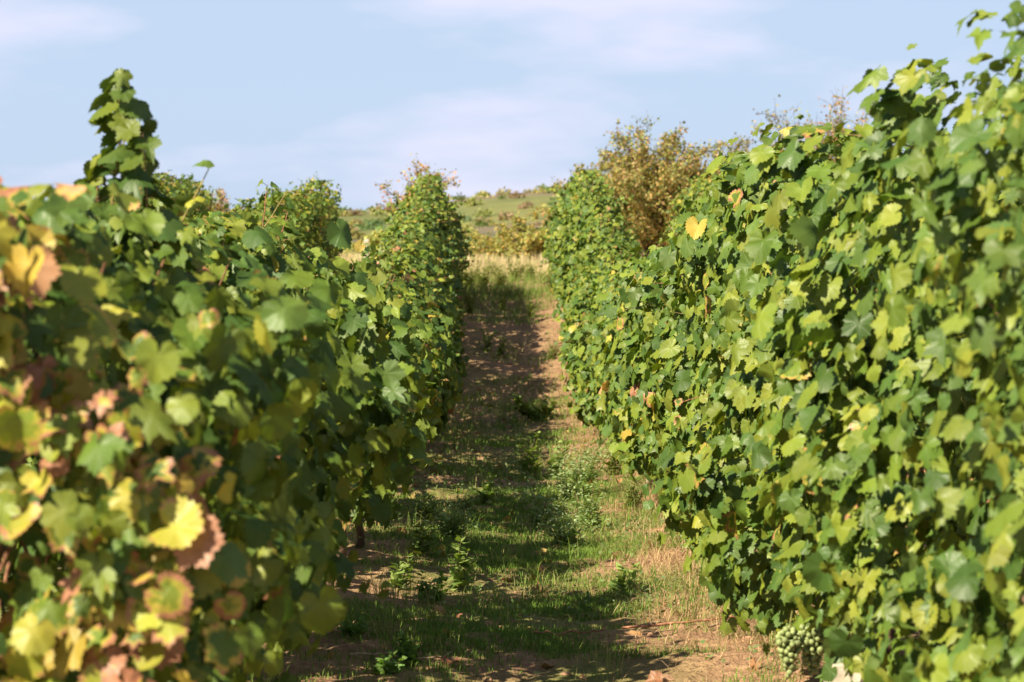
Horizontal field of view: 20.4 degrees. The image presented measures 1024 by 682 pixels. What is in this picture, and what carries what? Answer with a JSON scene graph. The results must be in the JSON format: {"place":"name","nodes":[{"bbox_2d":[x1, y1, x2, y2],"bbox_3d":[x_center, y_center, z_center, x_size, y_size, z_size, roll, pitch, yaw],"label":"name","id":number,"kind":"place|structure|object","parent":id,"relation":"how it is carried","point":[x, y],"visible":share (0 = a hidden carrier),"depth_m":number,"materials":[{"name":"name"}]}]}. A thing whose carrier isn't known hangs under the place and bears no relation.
{"place":"outdoors","nodes":[
{"label":"outdoors","id":0,"kind":"place"},
{"bbox_2d":[0,0,1023,211],"label":"sky","id":1,"kind":"structure","parent":0,"point":[511,94],"materials":[{"name":"blue"}]},
{"bbox_2d":[5,189,1023,681],"bbox_3d":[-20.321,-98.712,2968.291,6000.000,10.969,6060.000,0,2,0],"label":"ground","id":2,"kind":"structure","parent":0,"point":[641,669],"depth_m":13.40,"materials":[{"name":"soil"}]},
{"bbox_2d":[153,168,187,216],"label":"grape vine","id":3,"kind":"object","parent":2,"relation":"on","point":[169,192],"visible":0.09,"depth_m":45.13,"materials":[{"name":"green plant"}]},
{"bbox_2d":[0,177,344,681],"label":"grape vine","id":4,"kind":"object","parent":2,"relation":"on","point":[117,511],"visible":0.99,"depth_m":4.48,"materials":[{"name":"green plant"}]},
{"bbox_2d":[0,68,368,681],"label":"grape vine","id":5,"kind":"object","parent":2,"relation":"on","point":[162,261],"visible":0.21,"depth_m":6.49,"materials":[{"name":"green plant"}]},
{"bbox_2d":[0,160,430,651],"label":"grape vine","id":6,"kind":"object","parent":2,"relation":"on","point":[382,429],"visible":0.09,"depth_m":7.78,"materials":[{"name":"green plant"}]},
{"bbox_2d":[30,199,426,563],"bbox_3d":[-0.957,0.429,8.666,1.372,1.720,1.673,0,2,0],"label":"grape vine","id":7,"kind":"object","parent":2,"relation":"on","point":[345,337],"visible":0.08,"depth_m":8.34,"materials":[{"name":"green plant"}]},
{"bbox_2d":[104,189,407,680],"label":"grape vine","id":8,"kind":"object","parent":2,"relation":"on","point":[382,502],"visible":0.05,"depth_m":9.48,"materials":[{"name":"green plant"}]},
{"bbox_2d":[222,203,289,253],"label":"grape vine","id":9,"kind":"object","parent":2,"relation":"on","point":[267,211],"visible":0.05,"depth_m":37.19,"materials":[{"name":"green plant"}]},
{"bbox_2d":[224,189,307,250],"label":"grape vine","id":10,"kind":"object","parent":2,"relation":"on","point":[291,211],"visible":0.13,"depth_m":39.72,"materials":[{"name":"green plant"}]},
{"bbox_2d":[229,192,319,250],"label":"grape vine","id":11,"kind":"object","parent":2,"relation":"on","point":[307,239],"visible":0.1,"depth_m":41.39,"materials":[{"name":"green plant"}]},
{"bbox_2d":[259,189,324,248],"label":"grape vine","id":12,"kind":"object","parent":2,"relation":"on","point":[317,221],"visible":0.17,"depth_m":43.22,"materials":[{"name":"green plant"}]},
{"bbox_2d":[257,185,329,254],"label":"grape vine","id":13,"kind":"object","parent":2,"relation":"on","point":[322,236],"visible":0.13,"depth_m":45.08,"materials":[{"name":"green plant"}]},
{"bbox_2d":[258,181,337,254],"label":"grape vine","id":14,"kind":"object","parent":2,"relation":"on","point":[326,210],"visible":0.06,"depth_m":46.17,"materials":[{"name":"green plant"}]},
{"bbox_2d":[194,179,426,547],"bbox_3d":[-0.999,0.291,11.040,1.363,1.834,1.708,0,2,0],"label":"grape vine","id":15,"kind":"object","parent":2,"relation":"on","point":[400,350],"visible":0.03,"depth_m":10.64,"materials":[{"name":"green plant"}]},
{"bbox_2d":[294,172,342,247],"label":"grape vine","id":16,"kind":"object","parent":2,"relation":"on","point":[311,185],"visible":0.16,"depth_m":50.76,"materials":[{"name":"green plant"}]},
{"bbox_2d":[286,240,417,585],"bbox_3d":[-1.024,0.377,12.129,1.259,1.620,1.465,0,2,0],"label":"grape vine","id":17,"kind":"object","parent":2,"relation":"on","point":[399,332],"visible":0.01,"depth_m":11.61,"materials":[{"name":"green plant"}]},
{"bbox_2d":[335,612,368,636],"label":"weed","id":18,"kind":"object","parent":2,"relation":"on","point":[362,628],"visible":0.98,"depth_m":10.70,"materials":[{"name":"green plant"}]},
{"bbox_2d":[368,652,406,673],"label":"weed","id":19,"kind":"object","parent":2,"relation":"on","point":[381,667],"visible":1,"depth_m":9.93,"materials":[{"name":"green plant"}]},
{"bbox_2d":[336,305,443,575],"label":"grape vine","id":20,"kind":"object","parent":2,"relation":"on","point":[427,428],"visible":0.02,"depth_m":13.18,"materials":[{"name":"green plant"}]},
{"bbox_2d":[354,265,441,547],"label":"grape vine","id":21,"kind":"object","parent":2,"relation":"on","point":[360,542],"visible":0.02,"depth_m":14.40,"materials":[{"name":"green plant"}]},
{"bbox_2d":[387,552,415,589],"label":"weed","id":22,"kind":"object","parent":2,"relation":"on","point":[404,565],"visible":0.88,"depth_m":13.03,"materials":[{"name":"green plant"}]},
{"bbox_2d":[361,304,442,523],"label":"grape vine","id":23,"kind":"object","parent":2,"relation":"on","point":[426,368],"visible":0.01,"depth_m":15.98,"materials":[{"name":"green plant"}]},
{"bbox_2d":[388,629,422,663],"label":"weed","id":24,"kind":"object","parent":2,"relation":"on","point":[410,653],"visible":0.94,"depth_m":10.23,"materials":[{"name":"green plant"}]},
{"bbox_2d":[355,271,457,463],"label":"grape vine","id":25,"kind":"object","parent":2,"relation":"on","point":[443,418],"visible":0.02,"depth_m":21.32,"materials":[{"name":"green plant"}]},
{"bbox_2d":[355,246,459,428],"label":"grape vine","id":26,"kind":"object","parent":2,"relation":"on","point":[412,280],"visible":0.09,"depth_m":24.05,"materials":[{"name":"green plant"}]},
{"bbox_2d":[376,273,441,426],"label":"grape vine","id":27,"kind":"object","parent":2,"relation":"on","point":[434,336],"visible":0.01,"depth_m":19.74,"materials":[{"name":"green plant"}]},
{"bbox_2d":[361,232,458,433],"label":"grape vine","id":28,"kind":"object","parent":2,"relation":"on","point":[410,249],"visible":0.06,"depth_m":26.52,"materials":[{"name":"green plant"}]},
{"bbox_2d":[373,295,448,412],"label":"grape vine","id":29,"kind":"object","parent":2,"relation":"on","point":[440,344],"depth_m":18.78,"materials":[{"name":"green plant"}]},
{"bbox_2d":[361,236,466,392],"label":"grape vine","id":30,"kind":"object","parent":2,"relation":"on","point":[429,267],"visible":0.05,"depth_m":27.61,"materials":[{"name":"green plant"}]},
{"bbox_2d":[372,274,455,405],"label":"grape vine","id":31,"kind":"object","parent":2,"relation":"on","point":[444,334],"visible":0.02,"depth_m":19.94,"materials":[{"name":"green plant"}]},
{"bbox_2d":[365,183,462,307],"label":"grape vine","id":32,"kind":"object","parent":2,"relation":"on","point":[422,197],"visible":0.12,"depth_m":36.04,"materials":[{"name":"green plant"}]},
{"bbox_2d":[363,206,465,340],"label":"grape vine","id":33,"kind":"object","parent":2,"relation":"on","point":[408,220],"visible":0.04,"depth_m":32.48,"materials":[{"name":"green plant"}]},
{"bbox_2d":[361,235,468,417],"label":"grape vine","id":34,"kind":"object","parent":2,"relation":"on","point":[444,308],"visible":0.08,"depth_m":25.29,"materials":[{"name":"green plant"}]},
{"bbox_2d":[384,294,445,450],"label":"grape vine","id":35,"kind":"object","parent":2,"relation":"on","point":[397,301],"visible":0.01,"depth_m":17.52,"materials":[{"name":"green plant"}]},
{"bbox_2d":[363,225,467,391],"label":"grape vine","id":36,"kind":"object","parent":2,"relation":"on","point":[437,264],"visible":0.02,"depth_m":28.96,"materials":[{"name":"green plant"}]},
{"bbox_2d":[375,153,460,221],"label":"shrub","id":37,"kind":"object","parent":2,"relation":"on","point":[424,169],"visible":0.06,"depth_m":57.76,"materials":[{"name":"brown plant"}]},
{"bbox_2d":[375,217,466,328],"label":"grape vine","id":38,"kind":"object","parent":2,"relation":"on","point":[429,240],"visible":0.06,"depth_m":31.20,"materials":[{"name":"green plant"}]},
{"bbox_2d":[379,171,466,263],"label":"grape vine","id":39,"kind":"object","parent":2,"relation":"on","point":[438,192],"visible":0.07,"depth_m":39.81,"materials":[{"name":"green plant"}]},
{"bbox_2d":[404,514,443,556],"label":"weed","id":40,"kind":"object","parent":2,"relation":"on","point":[417,547],"visible":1,"depth_m":14.32,"materials":[{"name":"green plant"}]},
{"bbox_2d":[381,228,466,329],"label":"grape vine","id":41,"kind":"object","parent":2,"relation":"on","point":[398,233],"visible":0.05,"depth_m":30.00,"materials":[{"name":"green plant"}]},
{"bbox_2d":[404,486,444,519],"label":"weed","id":42,"kind":"object","parent":2,"relation":"on","point":[427,512],"visible":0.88,"depth_m":16.53,"materials":[{"name":"green plant"}]},
{"bbox_2d":[373,167,475,290],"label":"grape vine","id":43,"kind":"object","parent":2,"relation":"on","point":[407,198],"visible":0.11,"depth_m":38.57,"materials":[{"name":"green plant"}]},
{"bbox_2d":[385,199,465,316],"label":"grape vine","id":44,"kind":"object","parent":2,"relation":"on","point":[425,221],"visible":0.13,"depth_m":33.42,"materials":[{"name":"green plant"}]},
{"bbox_2d":[382,179,471,302],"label":"grape vine","id":45,"kind":"object","parent":2,"relation":"on","point":[443,207],"visible":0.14,"depth_m":37.22,"materials":[{"name":"green plant"}]},
{"bbox_2d":[386,195,471,324],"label":"grape vine","id":46,"kind":"object","parent":2,"relation":"on","point":[424,202],"visible":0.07,"depth_m":34.90,"materials":[{"name":"green plant"}]},
{"bbox_2d":[394,176,468,283],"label":"grape vine","id":47,"kind":"object","parent":2,"relation":"on","point":[461,216],"visible":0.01,"depth_m":40.86,"materials":[{"name":"green plant"}]},
{"bbox_2d":[415,566,448,602],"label":"weed","id":48,"kind":"object","parent":2,"relation":"on","point":[442,577],"visible":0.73,"depth_m":12.61,"materials":[{"name":"green plant"}]},
{"bbox_2d":[426,499,475,536],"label":"weed","id":49,"kind":"object","parent":2,"relation":"on","point":[452,528],"visible":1,"depth_m":15.22,"materials":[{"name":"green plant"}]},
{"bbox_2d":[447,535,477,590],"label":"weed","id":50,"kind":"object","parent":2,"relation":"on","point":[461,577],"visible":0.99,"depth_m":13.21,"materials":[{"name":"green plant"}]},
{"bbox_2d":[472,470,499,503],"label":"weed","id":51,"kind":"object","parent":2,"relation":"on","point":[487,498],"visible":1,"depth_m":18.41,"materials":[{"name":"green plant"}]},
{"bbox_2d":[338,251,645,280],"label":"meadow grass","id":52,"kind":"structure","parent":2,"relation":"on","point":[497,259],"depth_m":64.74,"materials":[{"name":"beige plant"}]},
{"bbox_2d":[464,211,554,261],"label":"shrub","id":53,"kind":"object","parent":2,"relation":"on","point":[524,239],"visible":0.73,"depth_m":81.96,"materials":[{"name":"yellow plant"}]},
{"bbox_2d":[263,366,777,681],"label":"fallen leaves","id":54,"kind":"object","parent":2,"relation":"on","point":[654,675],"visible":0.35,"depth_m":13.93,"materials":[{"name":"brown plant"}]},
{"bbox_2d":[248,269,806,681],"bbox_3d":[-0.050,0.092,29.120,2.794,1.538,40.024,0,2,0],"label":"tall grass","id":55,"kind":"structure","parent":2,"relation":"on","point":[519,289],"depth_m":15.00,"materials":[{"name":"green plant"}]},
{"bbox_2d":[512,431,542,474],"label":"weed","id":56,"kind":"object","parent":2,"relation":"on","point":[531,460],"visible":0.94,"depth_m":21.51,"materials":[{"name":"green plant"}]},
{"bbox_2d":[509,393,556,420],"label":"weed","id":57,"kind":"object","parent":2,"relation":"on","point":[545,410],"visible":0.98,"depth_m":28.51,"materials":[{"name":"green plant"}]},
{"bbox_2d":[504,472,574,528],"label":"weed","id":58,"kind":"object","parent":2,"relation":"on","point":[538,505],"visible":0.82,"depth_m":16.85,"materials":[{"name":"green plant"}]},
{"bbox_2d":[264,310,851,681],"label":"earth clods","id":59,"kind":"object","parent":2,"relation":"on","point":[666,677],"visible":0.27,"depth_m":13.39,"materials":[{"name":"brown soil"}]},
{"bbox_2d":[543,438,572,477],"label":"weed","id":60,"kind":"object","parent":2,"relation":"on","point":[552,467],"visible":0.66,"depth_m":21.01,"materials":[{"name":"green plant"}]},
{"bbox_2d":[536,497,601,545],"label":"weed","id":61,"kind":"object","parent":2,"relation":"on","point":[568,535],"visible":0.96,"depth_m":15.05,"materials":[{"name":"green plant"}]},
{"bbox_2d":[547,440,597,497],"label":"weed","id":62,"kind":"object","parent":2,"relation":"on","point":[571,475],"visible":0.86,"depth_m":18.62,"materials":[{"name":"green plant"}]},
{"bbox_2d":[540,172,623,303],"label":"grape vine","id":63,"kind":"object","parent":2,"relation":"on","point":[585,189],"visible":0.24,"depth_m":37.43,"materials":[{"name":"green plant"}]},
{"bbox_2d":[545,167,625,293],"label":"grape vine","id":64,"kind":"object","parent":2,"relation":"on","point":[563,192],"visible":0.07,"depth_m":40.72,"materials":[{"name":"green plant"}]},
{"bbox_2d":[554,264,617,397],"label":"grape vine","id":65,"kind":"object","parent":2,"relation":"on","point":[586,295],"visible":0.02,"depth_m":27.82,"materials":[{"name":"green plant"}]},
{"bbox_2d":[541,167,632,285],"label":"grape vine","id":66,"kind":"object","parent":2,"relation":"on","point":[589,180],"visible":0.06,"depth_m":38.60,"materials":[{"name":"green plant"}]},
{"bbox_2d":[563,472,611,530],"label":"weed","id":67,"kind":"object","parent":2,"relation":"on","point":[590,507],"visible":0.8,"depth_m":16.23,"materials":[{"name":"green plant"}]},
{"bbox_2d":[561,446,616,482],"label":"weed","id":68,"kind":"object","parent":2,"relation":"on","point":[592,467],"visible":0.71,"depth_m":19.80,"materials":[{"name":"green plant"}]},
{"bbox_2d":[542,162,639,289],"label":"grape vine","id":69,"kind":"object","parent":2,"relation":"on","point":[556,212],"visible":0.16,"depth_m":39.88,"materials":[{"name":"green plant"}]},
{"bbox_2d":[560,269,624,409],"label":"grape vine","id":70,"kind":"object","parent":2,"relation":"on","point":[576,335],"visible":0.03,"depth_m":25.57,"materials":[{"name":"green plant"}]},
{"bbox_2d":[557,252,629,395],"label":"grape vine","id":71,"kind":"object","parent":2,"relation":"on","point":[594,270],"visible":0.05,"depth_m":29.28,"materials":[{"name":"green plant"}]},
{"bbox_2d":[561,263,627,433],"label":"grape vine","id":72,"kind":"object","parent":2,"relation":"on","point":[615,268],"visible":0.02,"depth_m":23.53,"materials":[{"name":"green plant"}]},
{"bbox_2d":[555,243,634,372],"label":"grape vine","id":73,"kind":"object","parent":2,"relation":"on","point":[598,259],"visible":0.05,"depth_m":31.85,"materials":[{"name":"green plant"}]},
{"bbox_2d":[557,252,633,357],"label":"grape vine","id":74,"kind":"object","parent":2,"relation":"on","point":[597,264],"visible":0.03,"depth_m":30.79,"materials":[{"name":"green plant"}]},
{"bbox_2d":[551,179,640,300],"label":"grape vine","id":75,"kind":"object","parent":2,"relation":"on","point":[572,231],"visible":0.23,"depth_m":36.65,"materials":[{"name":"green plant"}]},
{"bbox_2d":[550,191,641,322],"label":"grape vine","id":76,"kind":"object","parent":2,"relation":"on","point":[564,269],"visible":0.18,"depth_m":35.44,"materials":[{"name":"green plant"}]},
{"bbox_2d":[564,257,628,430],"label":"grape vine","id":77,"kind":"object","parent":2,"relation":"on","point":[577,310],"visible":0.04,"depth_m":27.04,"materials":[{"name":"green plant"}]},
{"bbox_2d":[558,227,634,335],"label":"grape vine","id":78,"kind":"object","parent":2,"relation":"on","point":[617,245],"visible":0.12,"depth_m":32.90,"materials":[{"name":"green plant"}]},
{"bbox_2d":[555,213,639,340],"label":"grape vine","id":79,"kind":"object","parent":2,"relation":"on","point":[578,255],"visible":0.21,"depth_m":34.33,"materials":[{"name":"green plant"}]},
{"bbox_2d":[574,260,631,448],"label":"grape vine","id":80,"kind":"object","parent":2,"relation":"on","point":[589,318],"visible":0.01,"depth_m":24.17,"materials":[{"name":"green plant"}]},
{"bbox_2d":[567,260,646,436],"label":"grape vine","id":81,"kind":"object","parent":2,"relation":"on","point":[587,373],"visible":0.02,"depth_m":22.18,"materials":[{"name":"green plant"}]},
{"bbox_2d":[313,364,919,681],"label":"dry grass","id":82,"kind":"structure","parent":2,"relation":"on","point":[654,559],"depth_m":13.31,"materials":[{"name":"beige plant"}]},
{"bbox_2d":[585,251,649,459],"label":"grape vine","id":83,"kind":"object","parent":2,"relation":"on","point":[610,296],"visible":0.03,"depth_m":20.90,"materials":[{"name":"green plant"}]},
{"bbox_2d":[230,183,1022,255],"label":"hillside scrub","id":84,"kind":"object","parent":2,"relation":"on","point":[357,226],"visible":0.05,"depth_m":355.27,"materials":[{"name":"green plant"}]},
{"bbox_2d":[607,558,647,591],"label":"weed","id":85,"kind":"object","parent":2,"relation":"on","point":[620,578],"visible":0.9,"depth_m":12.95,"materials":[{"name":"green plant"}]},
{"bbox_2d":[588,245,669,475],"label":"grape vine","id":86,"kind":"object","parent":2,"relation":"on","point":[610,311],"visible":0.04,"depth_m":19.55,"materials":[{"name":"green plant"}]},
{"bbox_2d":[526,118,731,256],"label":"shrub","id":87,"kind":"object","parent":2,"relation":"on","point":[664,178],"visible":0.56,"depth_m":59.29,"materials":[{"name":"green plant"}]},
{"bbox_2d":[598,115,659,246],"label":"shrub","id":88,"kind":"object","parent":2,"relation":"on","point":[629,135],"visible":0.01,"depth_m":61.89,"materials":[{"name":"brown plant"}]},
{"bbox_2d":[618,475,649,510],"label":"weed","id":89,"kind":"object","parent":2,"relation":"on","point":[629,494],"visible":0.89,"depth_m":17.62,"materials":[{"name":"green plant"}]},
{"bbox_2d":[593,222,743,466],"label":"grape vine","id":90,"kind":"object","parent":2,"relation":"on","point":[607,430],"visible":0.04,"depth_m":18.43,"materials":[{"name":"green plant"}]},
{"bbox_2d":[595,196,742,497],"bbox_3d":[1.232,0.143,16.012,1.536,1.983,1.739,0,2,0],"label":"grape vine","id":91,"kind":"object","parent":2,"relation":"on","point":[629,438],"visible":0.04,"depth_m":15.87,"materials":[{"name":"green plant"}]},
{"bbox_2d":[599,224,742,483],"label":"grape vine","id":92,"kind":"object","parent":2,"relation":"on","point":[613,365],"visible":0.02,"depth_m":17.09,"materials":[{"name":"green plant"}]},
{"bbox_2d":[611,163,770,521],"bbox_3d":[1.242,0.100,14.838,1.417,2.097,1.685,0,2,0],"label":"grape vine","id":93,"kind":"object","parent":2,"relation":"on","point":[635,372],"visible":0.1,"depth_m":15.06,"materials":[{"name":"green plant"}]},
{"bbox_2d":[665,173,717,239],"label":"grape vine","id":94,"kind":"object","parent":2,"relation":"on","point":[682,198],"visible":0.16,"depth_m":48.43,"materials":[{"name":"green plant"}]},
{"bbox_2d":[632,149,784,542],"bbox_3d":[1.258,0.082,13.676,1.337,2.173,1.748,0,2,0],"label":"grape vine","id":95,"kind":"object","parent":2,"relation":"on","point":[666,258],"visible":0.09,"depth_m":13.70,"materials":[{"name":"green plant"}]},
{"bbox_2d":[683,131,753,187],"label":"shrub","id":96,"kind":"object","parent":2,"relation":"on","point":[746,146],"visible":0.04,"depth_m":60.61,"materials":[{"name":"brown plant"}]},
{"bbox_2d":[751,94,816,155],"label":"shrub","id":97,"kind":"object","parent":2,"relation":"on","point":[776,126],"visible":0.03,"depth_m":61.00,"materials":[{"name":"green plant"}]},
{"bbox_2d":[644,128,954,592],"bbox_3d":[1.318,0.136,12.338,1.472,2.104,1.703,0,2,0],"label":"grape vine","id":98,"kind":"object","parent":2,"relation":"on","point":[700,272],"visible":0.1,"depth_m":12.30,"materials":[{"name":"green plant"}]},
{"bbox_2d":[643,121,962,620],"bbox_3d":[1.266,0.164,11.275,1.459,2.083,1.593,0,2,0],"label":"grape vine","id":99,"kind":"object","parent":2,"relation":"on","point":[727,189],"visible":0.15,"depth_m":11.28,"materials":[{"name":"green plant"}]},
{"bbox_2d":[777,86,871,162],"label":"shrub","id":100,"kind":"object","parent":2,"relation":"on","point":[831,132],"visible":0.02,"depth_m":60.02,"materials":[{"name":"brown plant"}]},
{"bbox_2d":[641,158,1023,654],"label":"grape vine","id":101,"kind":"object","parent":2,"relation":"on","point":[719,412],"visible":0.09,"depth_m":10.11,"materials":[{"name":"green plant"}]},
{"bbox_2d":[824,663,862,681],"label":"concrete post","id":102,"kind":"object","parent":2,"relation":"on","point":[841,671],"visible":0.42,"depth_m":7.20,"materials":[{"name":"beige concrete"}]},
{"bbox_2d":[667,115,1023,681],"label":"grape vine","id":103,"kind":"object","parent":2,"relation":"on","point":[797,166],"visible":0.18,"depth_m":8.85,"materials":[{"name":"green plant"}]},
{"bbox_2d":[739,43,1023,681],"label":"grape vine","id":104,"kind":"object","parent":2,"relation":"on","point":[816,419],"visible":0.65,"depth_m":7.35,"materials":[{"name":"green plant"}]},
{"bbox_2d":[756,0,1023,681],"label":"grape vine","id":105,"kind":"object","parent":2,"relation":"on","point":[896,601],"visible":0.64,"depth_m":6.42,"materials":[{"name":"green plant"}]},
{"bbox_2d":[871,13,1023,681],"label":"grape vine","id":106,"kind":"object","parent":2,"relation":"on","point":[1001,334],"visible":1,"depth_m":5.19,"materials":[{"name":"green plant"}]},
{"bbox_2d":[246,280,824,681],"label":"grass","id":107,"kind":"structure","parent":0,"point":[549,646],"depth_m":13.75,"materials":[{"name":"green plant"}]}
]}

